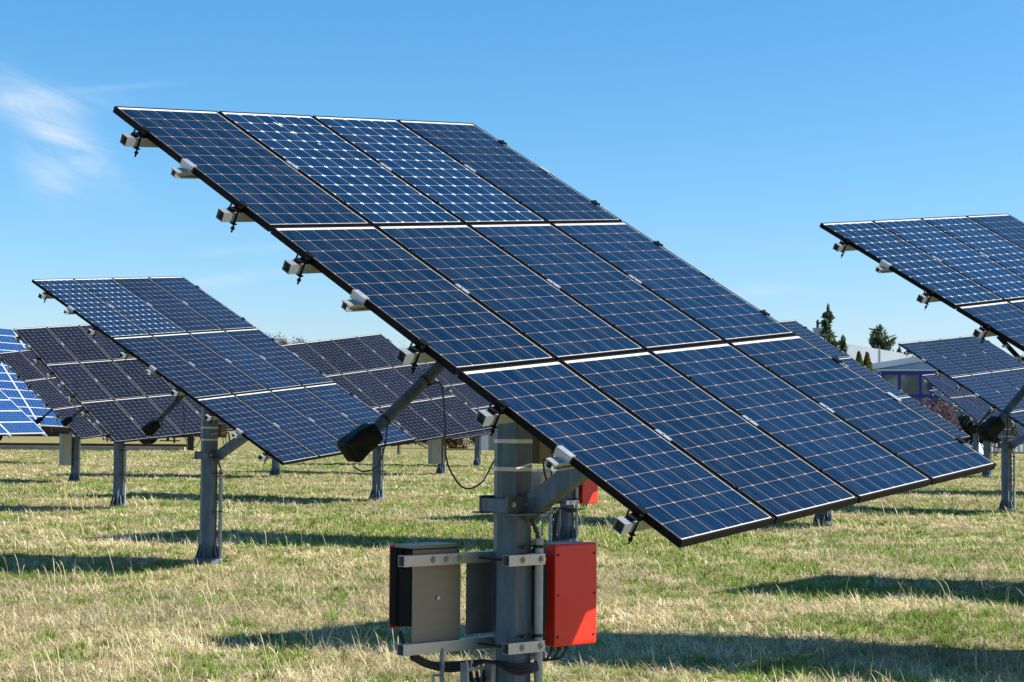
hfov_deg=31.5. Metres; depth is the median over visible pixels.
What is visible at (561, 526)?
solar tracker
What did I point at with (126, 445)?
rail
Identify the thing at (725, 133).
sky
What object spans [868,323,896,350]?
pine tree
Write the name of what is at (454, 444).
hedge
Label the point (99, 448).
platform kerb
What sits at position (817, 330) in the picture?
house
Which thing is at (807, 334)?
solar tracker
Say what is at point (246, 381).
solar tracker
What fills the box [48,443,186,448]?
rail
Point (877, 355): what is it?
hall
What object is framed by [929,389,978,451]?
solar tracker
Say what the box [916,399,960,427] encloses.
shrub
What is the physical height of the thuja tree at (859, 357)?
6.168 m
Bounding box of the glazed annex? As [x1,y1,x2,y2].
[871,356,982,453]
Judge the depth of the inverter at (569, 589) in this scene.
11.28 m
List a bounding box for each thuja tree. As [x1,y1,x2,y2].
[855,350,863,364]
[863,352,872,370]
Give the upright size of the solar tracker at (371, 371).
4.381 m
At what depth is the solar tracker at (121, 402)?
40.01 m
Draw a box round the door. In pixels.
[488,434,493,449]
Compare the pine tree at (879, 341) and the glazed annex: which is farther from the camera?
the pine tree at (879, 341)
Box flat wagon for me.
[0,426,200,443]
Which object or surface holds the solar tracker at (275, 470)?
on the ground at (408, 449)
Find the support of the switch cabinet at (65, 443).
attached to the solar tracker at (31, 375)
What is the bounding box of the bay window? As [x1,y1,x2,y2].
[877,369,966,439]
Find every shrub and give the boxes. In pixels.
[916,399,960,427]
[957,414,1000,455]
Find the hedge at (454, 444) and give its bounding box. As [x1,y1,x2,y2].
[404,437,474,448]
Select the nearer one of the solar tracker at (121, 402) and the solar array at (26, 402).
the solar tracker at (121, 402)
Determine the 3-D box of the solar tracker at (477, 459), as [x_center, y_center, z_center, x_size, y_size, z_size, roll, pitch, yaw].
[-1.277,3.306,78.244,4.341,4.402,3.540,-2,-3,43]
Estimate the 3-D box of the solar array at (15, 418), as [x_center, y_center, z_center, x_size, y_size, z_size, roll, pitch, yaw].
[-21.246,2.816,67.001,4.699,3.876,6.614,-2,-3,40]
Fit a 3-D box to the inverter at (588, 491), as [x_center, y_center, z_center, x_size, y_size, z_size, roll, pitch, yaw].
[1.244,2.493,30.723,0.353,0.756,0.252,2,-3,-40]
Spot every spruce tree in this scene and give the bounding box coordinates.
[818,303,839,347]
[837,335,848,355]
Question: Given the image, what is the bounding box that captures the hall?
[836,344,1023,450]
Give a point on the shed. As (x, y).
(487, 442)
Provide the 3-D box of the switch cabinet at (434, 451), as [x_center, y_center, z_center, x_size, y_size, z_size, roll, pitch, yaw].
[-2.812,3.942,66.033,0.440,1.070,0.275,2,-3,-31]
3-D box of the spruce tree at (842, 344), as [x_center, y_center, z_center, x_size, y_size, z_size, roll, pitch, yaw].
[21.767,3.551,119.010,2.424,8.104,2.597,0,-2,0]
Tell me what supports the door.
in the shed
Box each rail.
[0,443,182,446]
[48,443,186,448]
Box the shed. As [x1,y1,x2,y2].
[481,434,493,449]
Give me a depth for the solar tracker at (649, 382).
10.82 m
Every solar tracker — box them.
[0,350,106,481]
[13,324,234,507]
[32,276,415,563]
[113,106,996,681]
[270,459,280,475]
[282,333,492,500]
[418,362,493,474]
[473,436,480,465]
[532,469,578,541]
[778,320,970,524]
[819,214,1023,447]
[898,335,1023,511]
[921,374,1023,476]
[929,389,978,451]
[996,336,1023,362]
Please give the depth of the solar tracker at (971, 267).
16.65 m
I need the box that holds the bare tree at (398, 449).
[397,346,433,454]
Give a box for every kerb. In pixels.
[0,446,185,450]
[992,451,1023,453]
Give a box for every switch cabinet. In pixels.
[59,434,71,464]
[428,438,440,463]
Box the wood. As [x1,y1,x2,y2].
[263,332,432,363]
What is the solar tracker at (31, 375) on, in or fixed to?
on the ground at (408, 449)
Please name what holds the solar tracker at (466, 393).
on the ground at (408, 449)
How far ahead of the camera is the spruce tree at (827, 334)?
119.96 m
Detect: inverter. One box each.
[389,542,461,642]
[531,541,596,661]
[574,479,597,509]
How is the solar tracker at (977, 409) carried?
on the ground at (408, 449)
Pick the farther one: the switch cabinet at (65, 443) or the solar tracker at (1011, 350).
the switch cabinet at (65, 443)
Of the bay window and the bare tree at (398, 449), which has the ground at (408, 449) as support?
the bare tree at (398, 449)
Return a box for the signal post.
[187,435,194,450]
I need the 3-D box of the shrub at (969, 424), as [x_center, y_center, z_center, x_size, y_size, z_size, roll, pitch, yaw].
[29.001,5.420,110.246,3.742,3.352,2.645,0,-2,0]
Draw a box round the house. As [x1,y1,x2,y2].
[812,320,822,335]
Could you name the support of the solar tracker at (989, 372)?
on the ground at (408, 449)
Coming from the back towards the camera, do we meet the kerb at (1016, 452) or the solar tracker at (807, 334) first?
the kerb at (1016, 452)
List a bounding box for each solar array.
[0,328,63,427]
[0,390,47,437]
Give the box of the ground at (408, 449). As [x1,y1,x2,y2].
[0,431,1023,681]
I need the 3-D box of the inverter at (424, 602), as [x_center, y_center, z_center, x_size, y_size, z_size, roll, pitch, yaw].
[-0.528,1.547,11.079,0.375,0.617,0.260,2,-3,-40]
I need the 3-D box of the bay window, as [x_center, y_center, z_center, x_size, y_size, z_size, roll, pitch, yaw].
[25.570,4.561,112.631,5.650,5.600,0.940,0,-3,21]
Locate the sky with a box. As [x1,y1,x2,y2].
[0,0,1023,363]

